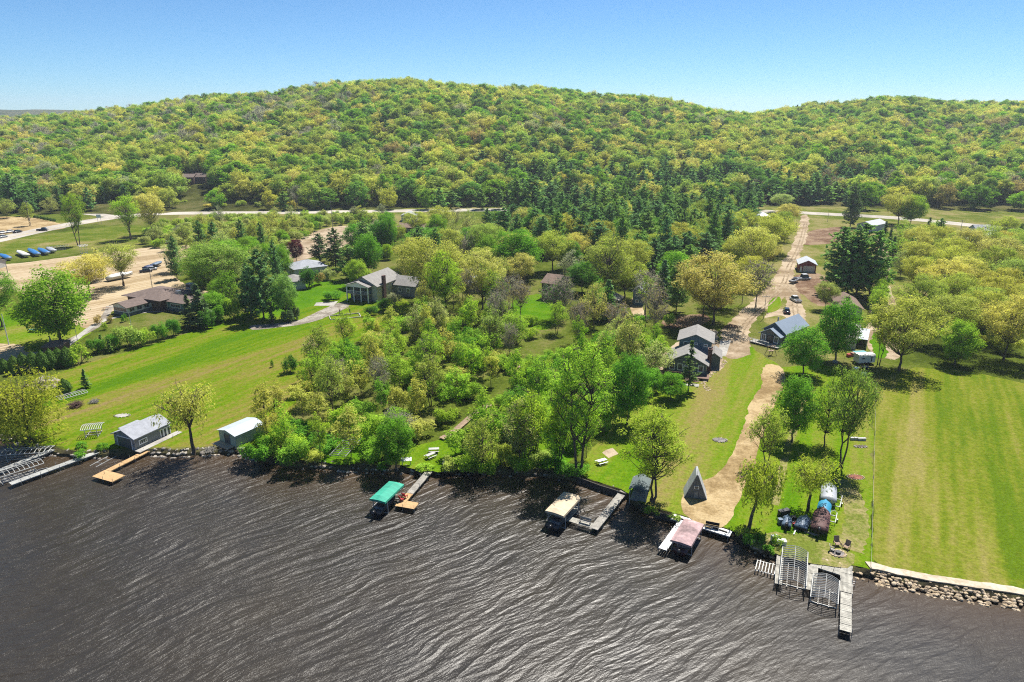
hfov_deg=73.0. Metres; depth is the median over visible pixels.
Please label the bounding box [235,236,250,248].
broadleaf tree
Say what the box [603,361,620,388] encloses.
young tree
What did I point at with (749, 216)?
broadleaf tree
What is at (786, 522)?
boat
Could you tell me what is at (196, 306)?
spruce tree
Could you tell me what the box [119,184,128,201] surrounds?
pine tree
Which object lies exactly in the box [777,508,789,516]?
gear cover
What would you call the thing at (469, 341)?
bush
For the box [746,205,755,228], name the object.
pine tree
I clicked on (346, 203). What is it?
bush
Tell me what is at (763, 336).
window
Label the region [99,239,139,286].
broadleaf tree
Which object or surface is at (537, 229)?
pine tree
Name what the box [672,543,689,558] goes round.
boat
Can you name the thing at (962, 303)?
broadleaf tree
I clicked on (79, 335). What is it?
garden path
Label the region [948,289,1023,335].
broadleaf tree
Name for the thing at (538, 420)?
broadleaf tree
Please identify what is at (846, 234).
pine tree
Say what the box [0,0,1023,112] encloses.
sky
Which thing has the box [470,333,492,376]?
young tree
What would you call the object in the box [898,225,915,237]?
broadleaf tree
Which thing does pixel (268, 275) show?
broadleaf tree
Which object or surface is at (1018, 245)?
broadleaf tree
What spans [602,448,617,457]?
bare patch
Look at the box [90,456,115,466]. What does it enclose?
boat rails
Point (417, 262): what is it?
broadleaf tree
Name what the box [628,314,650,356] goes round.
broadleaf tree
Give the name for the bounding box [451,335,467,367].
young tree
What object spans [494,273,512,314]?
broadleaf tree
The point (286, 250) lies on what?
broadleaf tree
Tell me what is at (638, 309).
sand path
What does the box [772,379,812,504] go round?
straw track
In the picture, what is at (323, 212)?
bush
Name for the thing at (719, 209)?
pine tree
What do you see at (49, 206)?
broadleaf tree
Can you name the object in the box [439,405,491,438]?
boardwalk
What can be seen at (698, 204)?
broadleaf tree
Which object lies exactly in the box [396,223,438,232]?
long brown building
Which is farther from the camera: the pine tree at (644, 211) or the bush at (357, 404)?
the pine tree at (644, 211)
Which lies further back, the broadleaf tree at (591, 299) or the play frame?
the broadleaf tree at (591, 299)
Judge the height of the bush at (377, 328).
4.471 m
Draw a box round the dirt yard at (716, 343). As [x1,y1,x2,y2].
[659,329,723,378]
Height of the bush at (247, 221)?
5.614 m
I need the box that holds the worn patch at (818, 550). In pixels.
[752,531,854,567]
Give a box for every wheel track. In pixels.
[733,222,804,344]
[738,222,807,344]
[782,284,794,314]
[786,284,799,314]
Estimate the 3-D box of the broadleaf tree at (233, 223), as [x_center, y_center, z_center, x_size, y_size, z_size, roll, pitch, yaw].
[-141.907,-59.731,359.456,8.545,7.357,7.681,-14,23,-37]
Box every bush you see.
[85,337,105,353]
[102,334,122,348]
[110,323,142,346]
[134,327,156,345]
[137,236,149,243]
[149,238,164,246]
[149,321,168,339]
[158,218,170,223]
[160,221,170,226]
[163,225,174,229]
[165,317,180,335]
[172,218,183,225]
[177,221,192,227]
[183,235,193,245]
[184,216,195,225]
[196,309,215,328]
[205,217,217,222]
[209,302,230,321]
[212,221,221,227]
[221,222,233,228]
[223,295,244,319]
[224,213,236,221]
[235,200,246,205]
[236,435,272,461]
[241,218,249,225]
[242,214,255,223]
[251,430,281,444]
[255,432,284,456]
[263,236,275,243]
[274,434,310,466]
[276,229,287,240]
[279,239,291,246]
[280,354,298,371]
[281,233,290,241]
[283,417,313,436]
[286,379,315,395]
[286,433,307,455]
[288,230,302,239]
[295,366,318,381]
[296,219,308,227]
[298,230,309,237]
[298,266,319,286]
[299,211,308,215]
[299,448,323,463]
[300,227,312,232]
[301,215,310,221]
[303,222,313,229]
[306,213,318,221]
[307,432,341,454]
[309,220,318,229]
[314,214,323,223]
[315,273,324,284]
[319,209,327,215]
[320,268,336,279]
[321,216,331,225]
[322,290,342,299]
[325,403,357,426]
[330,212,339,222]
[335,215,343,224]
[337,337,354,356]
[340,200,350,205]
[341,211,353,220]
[343,214,353,222]
[345,344,366,360]
[346,396,378,414]
[350,219,359,225]
[354,412,377,428]
[356,412,386,439]
[356,435,389,464]
[359,330,385,340]
[361,216,370,224]
[361,332,385,350]
[363,305,377,315]
[364,320,382,334]
[368,213,376,222]
[376,298,391,310]
[378,406,409,423]
[386,385,410,407]
[387,292,401,305]
[388,335,408,349]
[391,315,414,330]
[396,355,423,372]
[401,363,423,383]
[402,200,412,206]
[403,414,435,439]
[404,351,418,358]
[404,392,429,413]
[407,383,426,394]
[427,372,456,390]
[433,407,460,423]
[436,314,458,329]
[436,384,467,401]
[440,341,462,356]
[442,423,484,454]
[442,454,462,472]
[444,327,460,338]
[444,365,474,382]
[450,452,478,473]
[453,343,479,359]
[457,328,483,340]
[459,380,483,399]
[461,326,473,337]
[462,337,487,352]
[464,355,489,369]
[469,309,486,325]
[474,458,499,476]
[478,333,503,348]
[483,348,504,356]
[492,353,517,371]
[493,391,512,404]
[494,442,511,464]
[498,392,528,409]
[498,403,513,421]
[498,411,528,435]
[510,366,528,380]
[510,377,533,394]
[520,354,541,369]
[520,358,554,371]
[522,327,540,338]
[524,315,537,324]
[526,374,556,393]
[526,449,551,465]
[531,390,550,405]
[540,456,568,475]
[542,406,554,422]
[543,347,563,362]
[551,356,576,377]
[555,428,584,453]
[562,460,592,476]
[563,345,577,362]
[579,340,602,361]
[584,391,605,414]
[588,335,601,358]
[591,329,609,342]
[594,400,623,430]
[606,395,618,410]
[626,383,652,400]
[633,313,648,322]
[643,367,662,392]
[663,313,676,325]
[965,332,990,344]
[971,327,993,336]
[990,334,1023,353]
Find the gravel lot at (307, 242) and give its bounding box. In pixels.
[285,226,374,261]
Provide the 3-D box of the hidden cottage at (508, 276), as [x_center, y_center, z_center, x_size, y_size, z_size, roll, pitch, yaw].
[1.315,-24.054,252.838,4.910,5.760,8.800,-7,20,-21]
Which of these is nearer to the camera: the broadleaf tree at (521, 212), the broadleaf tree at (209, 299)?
the broadleaf tree at (209, 299)
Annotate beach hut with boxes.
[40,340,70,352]
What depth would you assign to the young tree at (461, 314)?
195.62 m
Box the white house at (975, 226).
[968,224,999,241]
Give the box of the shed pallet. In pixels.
[212,440,233,449]
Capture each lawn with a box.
[0,310,90,361]
[31,288,415,449]
[255,279,349,319]
[319,424,367,464]
[399,430,500,471]
[511,294,554,329]
[521,406,597,468]
[579,346,873,569]
[628,269,658,285]
[872,367,1023,588]
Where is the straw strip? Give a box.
[681,364,785,527]
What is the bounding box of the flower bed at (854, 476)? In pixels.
[846,474,864,479]
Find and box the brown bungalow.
[830,292,864,317]
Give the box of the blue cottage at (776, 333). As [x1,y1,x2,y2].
[749,314,808,348]
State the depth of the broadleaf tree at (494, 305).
188.57 m
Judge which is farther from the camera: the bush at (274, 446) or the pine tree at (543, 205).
the pine tree at (543, 205)
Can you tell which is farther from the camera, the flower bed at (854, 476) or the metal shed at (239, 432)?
the metal shed at (239, 432)
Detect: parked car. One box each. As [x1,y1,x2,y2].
[139,268,152,272]
[783,307,790,313]
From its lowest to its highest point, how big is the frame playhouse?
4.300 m
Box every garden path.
[67,305,112,339]
[69,311,162,345]
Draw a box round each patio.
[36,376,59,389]
[314,301,337,305]
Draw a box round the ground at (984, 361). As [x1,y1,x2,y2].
[0,209,1023,605]
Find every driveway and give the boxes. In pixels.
[719,215,809,358]
[764,282,805,319]
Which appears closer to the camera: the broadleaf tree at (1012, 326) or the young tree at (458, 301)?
the broadleaf tree at (1012, 326)
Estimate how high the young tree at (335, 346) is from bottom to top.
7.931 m
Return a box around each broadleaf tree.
[0,198,13,214]
[0,264,94,339]
[0,271,21,326]
[1,199,16,213]
[18,202,33,225]
[39,197,58,211]
[52,253,114,295]
[57,190,86,245]
[88,247,109,279]
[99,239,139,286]
[106,193,139,239]
[127,193,165,225]
[145,225,162,239]
[158,241,188,270]
[162,231,180,243]
[171,224,189,242]
[171,238,249,284]
[174,223,193,245]
[176,255,196,283]
[187,263,214,288]
[192,212,211,226]
[201,227,222,239]
[201,290,230,319]
[203,239,248,269]
[206,278,231,298]
[210,231,228,240]
[210,270,238,298]
[211,206,223,225]
[213,250,242,283]
[215,258,243,285]
[217,223,232,241]
[229,227,244,240]
[231,219,246,226]
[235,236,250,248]
[236,244,252,269]
[245,222,258,237]
[245,239,264,255]
[246,245,268,272]
[248,219,256,226]
[249,256,270,281]
[254,215,273,229]
[258,242,273,264]
[265,213,280,227]
[268,271,298,317]
[269,206,280,217]
[270,246,293,273]
[273,243,291,258]
[278,218,290,233]
[285,205,297,219]
[286,215,300,227]
[287,239,304,260]
[297,349,331,401]
[299,322,333,373]
[302,337,314,355]
[312,353,344,413]
[324,354,348,396]
[333,310,357,342]
[341,222,364,246]
[342,258,370,281]
[348,206,360,219]
[352,231,383,273]
[356,208,371,219]
[365,220,389,247]
[365,352,390,403]
[371,414,415,470]
[373,213,397,246]
[376,210,397,224]
[377,203,385,213]
[381,352,414,391]
[381,403,418,452]
[382,244,393,259]
[386,223,406,245]
[391,237,426,255]
[393,235,470,303]
[396,226,454,245]
[396,254,426,275]
[401,210,429,232]
[403,304,430,338]
[407,329,445,374]
[411,353,445,406]
[413,295,435,312]
[415,279,433,305]
[416,339,438,363]
[423,249,466,311]
[424,213,449,233]
[426,297,448,328]
[428,205,456,226]
[432,227,464,251]
[447,219,463,243]
[450,209,462,223]
[450,265,458,308]
[454,227,477,250]
[456,229,474,259]
[456,249,506,309]
[456,266,476,300]
[458,215,475,230]
[460,208,477,227]
[462,414,504,475]
[463,246,502,269]
[467,224,498,249]
[471,233,497,259]
[477,309,509,349]
[481,222,501,234]
[482,275,511,307]
[483,287,514,336]
[490,210,503,226]
[490,229,508,256]
[490,230,544,268]
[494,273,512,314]
[496,233,536,248]
[498,394,541,460]
[500,308,528,333]
[500,322,519,359]
[501,384,531,415]
[502,251,538,286]
[503,270,526,306]
[503,314,529,352]
[505,388,551,460]
[509,207,530,222]
[510,276,532,315]
[511,228,532,238]
[511,402,553,450]
[514,239,541,259]
[521,208,545,231]
[525,353,546,377]
[526,353,559,383]
[529,214,559,231]
[532,229,575,271]
[533,393,547,448]
[537,279,573,310]
[543,342,617,477]
[545,385,579,459]
[546,300,571,333]
[551,274,574,321]
[554,239,584,262]
[556,249,583,280]
[560,212,581,236]
[563,232,593,260]
[566,260,598,293]
[567,294,592,343]
[579,282,609,328]
[580,232,635,286]
[583,219,615,239]
[584,247,615,266]
[584,278,612,320]
[595,231,634,245]
[595,323,621,361]
[599,315,632,359]
[603,298,630,333]
[604,254,648,297]
[604,352,653,424]
[608,200,632,216]
[612,238,655,278]
[613,217,629,228]
[615,313,646,358]
[616,403,694,502]
[626,229,648,245]
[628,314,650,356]
[631,267,663,314]
[634,339,676,369]
[639,281,670,335]
[645,232,672,262]
[649,217,662,229]
[655,251,692,287]
[655,371,688,399]
[666,221,699,248]
[669,247,765,324]
[679,225,710,251]
[685,218,709,236]
[687,208,708,226]
[688,273,727,316]
[692,199,716,215]
[705,260,738,274]
[713,271,741,308]
[719,210,747,234]
[721,235,749,264]
[721,251,752,273]
[726,224,781,259]
[735,208,761,227]
[735,255,766,280]
[741,256,778,306]
[745,402,791,465]
[752,213,799,254]
[756,240,783,267]
[765,222,792,245]
[769,373,822,441]
[771,193,793,206]
[773,205,801,215]
[776,211,795,224]
[778,202,801,217]
[779,324,831,375]
[809,377,849,446]
[814,280,841,309]
[815,295,868,359]
[827,357,883,468]
[862,292,953,370]
[869,289,888,307]
[870,283,891,306]
[871,277,889,291]
[871,279,889,295]
[872,273,890,284]
[873,300,895,364]
[881,192,923,224]
[886,229,911,244]
[889,237,914,255]
[891,251,910,276]
[891,272,952,323]
[893,219,914,233]
[897,193,931,224]
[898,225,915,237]
[900,240,937,261]
[900,253,935,290]
[902,226,934,248]
[912,256,949,272]
[914,223,947,244]
[915,257,978,292]
[917,292,987,346]
[928,271,981,315]
[929,244,982,272]
[931,227,957,241]
[932,232,968,249]
[934,236,977,259]
[935,318,986,364]
[945,254,989,290]
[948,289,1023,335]
[951,226,993,257]
[960,285,1012,307]
[967,224,1010,262]
[973,273,1023,303]
[974,244,1023,275]
[975,236,1023,282]
[977,266,1023,296]
[977,292,1023,359]
[989,257,1023,284]
[990,215,1023,232]
[992,229,1020,244]
[1002,228,1023,237]
[1002,232,1023,252]
[1007,239,1023,257]
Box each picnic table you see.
[424,452,436,459]
[429,447,438,451]
[595,458,606,464]
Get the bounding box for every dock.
[0,449,54,470]
[9,446,111,485]
[92,448,149,482]
[395,471,432,510]
[566,490,626,530]
[658,518,681,555]
[670,514,731,541]
[773,549,784,589]
[803,565,817,590]
[810,563,846,575]
[838,566,852,637]
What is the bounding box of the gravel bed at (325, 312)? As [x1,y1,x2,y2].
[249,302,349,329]
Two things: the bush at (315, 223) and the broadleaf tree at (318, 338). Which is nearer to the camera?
the broadleaf tree at (318, 338)
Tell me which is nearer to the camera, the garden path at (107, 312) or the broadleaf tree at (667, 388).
the broadleaf tree at (667, 388)
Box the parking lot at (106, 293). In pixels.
[0,245,220,327]
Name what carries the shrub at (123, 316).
on the ground at (984, 361)
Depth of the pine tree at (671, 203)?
343.95 m
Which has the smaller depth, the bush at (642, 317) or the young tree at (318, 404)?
the young tree at (318, 404)
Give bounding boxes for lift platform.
[3,467,47,482]
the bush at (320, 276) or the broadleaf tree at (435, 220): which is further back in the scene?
the broadleaf tree at (435, 220)
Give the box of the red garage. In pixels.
[796,256,817,272]
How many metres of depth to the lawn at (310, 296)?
237.38 m
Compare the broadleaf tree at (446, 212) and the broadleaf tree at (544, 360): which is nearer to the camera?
the broadleaf tree at (544, 360)
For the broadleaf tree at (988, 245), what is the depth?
249.65 m
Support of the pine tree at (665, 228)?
on the ground at (984, 361)
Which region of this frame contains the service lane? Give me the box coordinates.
[0,351,42,356]
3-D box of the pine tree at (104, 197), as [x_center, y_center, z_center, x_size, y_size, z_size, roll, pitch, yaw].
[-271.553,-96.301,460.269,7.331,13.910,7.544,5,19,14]
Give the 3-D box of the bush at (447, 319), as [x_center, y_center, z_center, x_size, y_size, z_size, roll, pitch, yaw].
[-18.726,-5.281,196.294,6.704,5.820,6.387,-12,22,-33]
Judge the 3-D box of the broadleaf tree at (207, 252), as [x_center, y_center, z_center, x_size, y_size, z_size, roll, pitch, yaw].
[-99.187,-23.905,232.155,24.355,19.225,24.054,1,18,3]
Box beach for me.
[0,343,24,360]
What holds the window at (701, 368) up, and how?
in the lake cottage at (707, 357)
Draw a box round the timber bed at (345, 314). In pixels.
[329,313,360,319]
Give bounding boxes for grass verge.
[0,214,105,224]
[0,225,152,258]
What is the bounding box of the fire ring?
[829,549,846,557]
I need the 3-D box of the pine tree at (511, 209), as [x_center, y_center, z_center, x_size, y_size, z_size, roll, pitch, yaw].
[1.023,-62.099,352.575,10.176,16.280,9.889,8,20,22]
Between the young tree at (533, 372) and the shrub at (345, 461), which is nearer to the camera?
the shrub at (345, 461)
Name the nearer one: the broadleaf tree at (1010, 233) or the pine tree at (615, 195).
the broadleaf tree at (1010, 233)
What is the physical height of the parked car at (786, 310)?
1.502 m
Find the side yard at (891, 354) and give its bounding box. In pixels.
[865,286,900,359]
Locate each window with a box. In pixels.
[113,306,126,312]
[138,437,147,444]
[170,303,180,308]
[669,362,674,369]
[677,363,682,370]
[698,365,703,372]
[761,333,765,340]
[773,336,778,343]
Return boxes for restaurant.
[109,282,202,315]
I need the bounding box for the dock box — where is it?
[776,538,786,545]
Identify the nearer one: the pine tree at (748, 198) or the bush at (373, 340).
the bush at (373, 340)
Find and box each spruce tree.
[79,369,91,387]
[104,338,114,351]
[178,295,193,325]
[185,283,214,326]
[268,301,276,324]
[596,280,621,319]
[652,259,673,299]
[679,340,701,391]
[882,221,889,236]
[883,236,898,262]
[884,228,893,251]
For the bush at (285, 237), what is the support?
on the meadow at (478, 214)
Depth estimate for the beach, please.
182.02 m
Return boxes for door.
[117,436,131,449]
[162,427,168,436]
[224,433,230,444]
[766,335,773,343]
[803,266,814,272]
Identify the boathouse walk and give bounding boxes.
[135,431,181,452]
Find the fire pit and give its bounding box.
[712,437,727,442]
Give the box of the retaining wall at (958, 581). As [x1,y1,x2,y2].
[865,561,1023,595]
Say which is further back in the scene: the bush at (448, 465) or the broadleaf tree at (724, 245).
the broadleaf tree at (724, 245)
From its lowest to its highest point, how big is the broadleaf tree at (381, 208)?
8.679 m
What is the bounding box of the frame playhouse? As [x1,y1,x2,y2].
[683,466,706,499]
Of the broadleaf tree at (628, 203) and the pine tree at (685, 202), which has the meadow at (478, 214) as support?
the broadleaf tree at (628, 203)
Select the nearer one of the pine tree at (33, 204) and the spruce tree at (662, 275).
the spruce tree at (662, 275)
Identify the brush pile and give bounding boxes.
[66,399,83,409]
[88,398,99,403]
[199,444,221,452]
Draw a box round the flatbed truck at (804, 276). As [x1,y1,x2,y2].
[793,273,811,280]
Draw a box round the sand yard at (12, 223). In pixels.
[0,216,62,234]
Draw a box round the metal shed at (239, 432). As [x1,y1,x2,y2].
[217,417,263,446]
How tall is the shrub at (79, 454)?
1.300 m
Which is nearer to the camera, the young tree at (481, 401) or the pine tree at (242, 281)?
the young tree at (481, 401)
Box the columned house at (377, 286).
[345,267,427,302]
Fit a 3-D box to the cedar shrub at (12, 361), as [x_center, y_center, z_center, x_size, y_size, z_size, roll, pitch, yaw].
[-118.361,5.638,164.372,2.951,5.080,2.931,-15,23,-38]
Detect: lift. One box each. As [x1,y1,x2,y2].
[0,445,54,462]
[0,458,43,484]
[56,389,87,399]
[80,422,104,437]
[329,437,360,456]
[369,481,403,513]
[545,492,581,528]
[670,518,703,555]
[779,545,808,589]
[810,573,839,608]
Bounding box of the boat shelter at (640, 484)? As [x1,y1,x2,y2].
[629,474,651,503]
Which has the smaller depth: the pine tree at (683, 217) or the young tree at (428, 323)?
the young tree at (428, 323)
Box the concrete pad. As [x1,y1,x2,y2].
[719,340,730,355]
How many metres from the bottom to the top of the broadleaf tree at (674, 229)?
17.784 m
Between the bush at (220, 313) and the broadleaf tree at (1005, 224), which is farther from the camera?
the broadleaf tree at (1005, 224)
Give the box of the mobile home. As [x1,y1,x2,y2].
[846,323,869,349]
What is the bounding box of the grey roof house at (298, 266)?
[287,259,327,274]
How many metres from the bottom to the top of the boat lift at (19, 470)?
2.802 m
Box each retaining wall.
[576,477,625,499]
[653,512,727,538]
[865,561,1023,595]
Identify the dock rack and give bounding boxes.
[755,559,775,576]
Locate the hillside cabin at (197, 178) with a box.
[182,173,208,184]
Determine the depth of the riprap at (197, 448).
127.67 m
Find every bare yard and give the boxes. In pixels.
[794,273,839,305]
[804,227,843,244]
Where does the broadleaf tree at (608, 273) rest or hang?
on the ground at (984, 361)
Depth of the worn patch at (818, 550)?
98.54 m
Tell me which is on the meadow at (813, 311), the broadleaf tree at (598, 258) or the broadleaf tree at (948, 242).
the broadleaf tree at (948, 242)
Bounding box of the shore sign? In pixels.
[401,457,411,464]
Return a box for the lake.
[0,441,1023,681]
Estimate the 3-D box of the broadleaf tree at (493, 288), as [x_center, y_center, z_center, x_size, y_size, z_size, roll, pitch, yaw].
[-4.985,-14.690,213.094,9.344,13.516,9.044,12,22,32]
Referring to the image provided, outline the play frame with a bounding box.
[764,345,776,356]
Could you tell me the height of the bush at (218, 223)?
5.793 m
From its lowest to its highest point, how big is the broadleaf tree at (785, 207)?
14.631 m
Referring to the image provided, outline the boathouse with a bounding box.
[110,414,170,450]
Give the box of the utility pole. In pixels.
[1,314,9,344]
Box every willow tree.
[0,364,71,450]
[144,378,217,454]
[735,456,789,528]
[784,452,845,510]
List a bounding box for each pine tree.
[0,173,23,211]
[19,193,32,212]
[23,189,38,212]
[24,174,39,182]
[32,185,44,208]
[52,185,62,208]
[98,186,109,202]
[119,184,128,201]
[163,235,183,278]
[191,220,206,244]
[204,221,218,242]
[235,219,246,242]
[235,262,257,316]
[237,271,263,314]
[240,249,279,319]
[254,222,267,253]
[267,240,284,282]
[306,233,327,260]
[320,228,346,269]
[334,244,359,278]
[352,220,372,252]
[410,225,429,248]
[425,228,445,264]
[478,208,497,232]
[495,207,513,231]
[504,179,528,212]
[507,203,517,228]
[508,214,526,233]
[515,175,547,216]
[518,198,533,217]
[523,209,542,236]
[525,205,540,230]
[531,216,551,258]
[533,217,551,246]
[537,181,562,201]
[537,197,546,212]
[538,198,549,215]
[542,199,557,213]
[544,206,555,227]
[550,211,566,250]
[552,196,558,210]
[555,191,566,209]
[560,199,577,217]
[564,193,571,203]
[564,207,581,240]
[569,186,584,210]
[573,211,589,243]
[576,196,589,211]
[577,202,591,214]
[579,222,594,254]
[581,183,592,202]
[583,222,611,252]
[586,205,602,226]
[588,188,600,207]
[592,190,611,212]
[592,201,607,220]
[600,203,617,235]
[602,198,626,220]
[607,201,628,226]
[609,192,618,202]
[613,213,632,247]
[618,183,630,199]
[618,199,631,219]
[619,198,633,218]
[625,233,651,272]
[628,212,644,225]
[629,219,642,232]
[630,197,647,219]
[630,199,646,221]
[633,212,659,250]
[636,184,651,208]
[636,229,649,253]
[637,209,648,234]
[644,238,662,271]
[646,201,660,217]
[649,200,664,218]
[653,240,677,271]
[655,216,673,256]
[656,181,673,199]
[656,212,673,225]
[658,189,675,204]
[658,207,675,224]
[660,185,674,204]
[662,235,683,259]
[663,200,680,218]
[663,259,689,311]
[673,207,685,228]
[674,196,690,214]
[675,194,692,214]
[675,244,700,266]
[676,209,691,234]
[676,232,693,258]
[679,231,697,256]
[687,193,698,208]
[687,208,704,225]
[689,221,701,234]
[692,212,706,229]
[694,231,719,263]
[695,194,706,210]
[702,184,715,204]
[702,198,715,224]
[704,188,721,217]
[704,210,723,255]
[704,224,723,253]
[708,203,723,234]
[715,188,728,207]
[716,209,738,250]
[721,203,739,215]
[722,187,733,202]
[722,198,733,209]
[722,205,737,232]
[733,190,744,211]
[735,193,757,210]
[735,211,746,236]
[740,189,755,212]
[745,200,761,226]
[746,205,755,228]
[819,226,861,286]
[826,238,875,293]
[833,223,892,294]
[842,185,863,226]
[847,230,898,299]
[901,238,916,262]
[932,218,947,241]
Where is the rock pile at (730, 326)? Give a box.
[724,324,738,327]
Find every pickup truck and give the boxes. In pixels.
[36,227,48,230]
[789,295,801,302]
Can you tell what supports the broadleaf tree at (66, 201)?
on the grass verge at (96, 237)
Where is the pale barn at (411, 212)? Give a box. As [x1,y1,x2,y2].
[401,211,417,221]
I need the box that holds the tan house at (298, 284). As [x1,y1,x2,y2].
[285,274,305,289]
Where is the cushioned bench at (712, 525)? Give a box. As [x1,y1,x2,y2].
[705,521,719,530]
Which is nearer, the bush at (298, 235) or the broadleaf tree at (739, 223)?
the broadleaf tree at (739, 223)
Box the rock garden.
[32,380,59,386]
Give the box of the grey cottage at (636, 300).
[633,281,647,305]
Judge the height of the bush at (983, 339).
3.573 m
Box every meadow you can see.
[167,207,628,261]
[738,207,1023,357]
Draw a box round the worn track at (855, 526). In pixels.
[834,478,869,553]
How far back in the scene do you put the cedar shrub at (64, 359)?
168.33 m
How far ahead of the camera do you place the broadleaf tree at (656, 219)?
315.48 m
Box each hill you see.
[0,100,1023,213]
[0,109,79,116]
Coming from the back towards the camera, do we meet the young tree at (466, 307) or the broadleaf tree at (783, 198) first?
the broadleaf tree at (783, 198)
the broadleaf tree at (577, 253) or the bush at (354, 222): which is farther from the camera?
the bush at (354, 222)
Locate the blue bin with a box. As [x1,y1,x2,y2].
[777,517,783,524]
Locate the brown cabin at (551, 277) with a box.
[538,273,570,299]
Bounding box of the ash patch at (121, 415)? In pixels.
[113,413,130,417]
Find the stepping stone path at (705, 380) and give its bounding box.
[701,360,727,390]
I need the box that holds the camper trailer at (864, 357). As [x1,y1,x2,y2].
[853,350,875,364]
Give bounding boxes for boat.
[0,253,11,259]
[16,250,29,256]
[27,248,40,255]
[37,247,49,253]
[46,246,56,251]
[105,271,132,280]
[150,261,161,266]
[369,495,395,518]
[545,511,570,533]
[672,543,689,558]
[781,514,791,530]
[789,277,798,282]
[794,515,810,530]
[810,506,830,538]
[817,499,831,512]
[820,482,836,503]
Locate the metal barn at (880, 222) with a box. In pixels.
[856,219,885,232]
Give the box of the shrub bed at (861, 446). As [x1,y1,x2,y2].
[854,445,867,447]
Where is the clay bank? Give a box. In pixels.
[662,314,709,327]
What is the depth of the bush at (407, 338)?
179.46 m
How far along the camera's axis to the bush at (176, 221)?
373.10 m
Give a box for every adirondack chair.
[833,535,841,545]
[842,539,851,550]
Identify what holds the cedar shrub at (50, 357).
on the ground at (984, 361)
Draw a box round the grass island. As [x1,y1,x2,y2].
[767,297,781,312]
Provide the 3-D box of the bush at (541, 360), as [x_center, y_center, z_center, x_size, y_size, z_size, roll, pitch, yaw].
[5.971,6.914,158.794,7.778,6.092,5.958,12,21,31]
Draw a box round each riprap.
[0,435,106,459]
[150,447,256,461]
[302,461,444,474]
[455,468,613,494]
[742,536,864,580]
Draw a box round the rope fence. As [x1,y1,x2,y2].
[870,382,876,571]
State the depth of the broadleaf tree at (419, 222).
349.39 m
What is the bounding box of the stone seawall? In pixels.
[870,570,1023,611]
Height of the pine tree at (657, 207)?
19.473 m
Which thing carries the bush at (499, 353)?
on the ground at (984, 361)
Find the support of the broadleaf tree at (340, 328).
on the lawn at (230, 360)
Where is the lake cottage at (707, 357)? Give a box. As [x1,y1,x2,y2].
[660,324,721,381]
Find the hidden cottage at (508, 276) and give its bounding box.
[506,267,526,284]
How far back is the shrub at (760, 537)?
100.40 m
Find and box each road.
[0,208,979,241]
[85,214,142,217]
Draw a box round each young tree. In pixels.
[248,381,277,433]
[264,228,271,242]
[265,379,285,426]
[267,399,295,443]
[289,386,312,417]
[305,392,332,422]
[307,411,330,466]
[322,345,340,369]
[328,338,343,360]
[329,402,365,456]
[333,360,358,400]
[340,340,361,389]
[350,358,375,396]
[358,332,376,366]
[362,313,375,332]
[365,333,386,376]
[372,376,390,413]
[378,332,396,356]
[379,306,397,328]
[379,332,401,377]
[383,319,401,335]
[391,328,406,352]
[408,374,426,419]
[414,300,434,325]
[418,305,435,336]
[419,318,438,342]
[432,295,448,317]
[432,326,456,364]
[444,365,472,409]
[447,316,461,339]
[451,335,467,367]
[453,284,470,309]
[457,296,477,328]
[459,295,478,327]
[459,340,484,381]
[465,387,495,440]
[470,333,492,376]
[474,401,504,458]
[481,301,493,317]
[483,269,499,296]
[483,350,499,386]
[494,256,510,284]
[498,301,509,332]
[503,347,525,392]
[525,358,555,398]
[542,416,567,469]
[561,357,577,391]
[571,316,588,346]
[573,333,590,365]
[579,408,598,457]
[594,330,620,377]
[600,337,618,376]
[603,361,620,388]
[632,334,657,358]
[636,275,654,329]
[650,323,664,355]
[650,335,674,361]
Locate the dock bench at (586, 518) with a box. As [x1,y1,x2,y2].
[579,516,590,525]
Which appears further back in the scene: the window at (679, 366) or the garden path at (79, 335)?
the garden path at (79, 335)
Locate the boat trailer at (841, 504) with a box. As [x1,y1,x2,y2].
[832,492,842,507]
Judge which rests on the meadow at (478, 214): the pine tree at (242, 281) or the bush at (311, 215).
the bush at (311, 215)
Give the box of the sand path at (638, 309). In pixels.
[630,283,656,319]
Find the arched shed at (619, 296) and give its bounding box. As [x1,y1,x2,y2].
[606,291,623,307]
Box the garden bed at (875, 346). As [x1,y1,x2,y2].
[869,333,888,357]
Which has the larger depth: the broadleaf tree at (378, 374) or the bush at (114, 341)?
the bush at (114, 341)
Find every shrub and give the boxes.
[0,358,8,372]
[6,355,19,374]
[17,352,27,373]
[25,351,38,372]
[35,350,49,371]
[44,348,57,368]
[53,347,61,366]
[56,378,72,394]
[59,346,74,367]
[67,341,91,365]
[73,448,86,457]
[75,441,87,449]
[92,314,102,323]
[95,442,109,450]
[101,322,107,329]
[106,314,113,322]
[120,313,127,321]
[279,308,294,321]
[292,305,299,318]
[343,457,354,464]
[376,460,389,470]
[415,462,432,471]
[644,505,658,514]
[666,511,680,520]
[735,526,748,535]
[742,533,755,545]
[752,532,768,543]
[761,544,774,553]
[771,533,783,546]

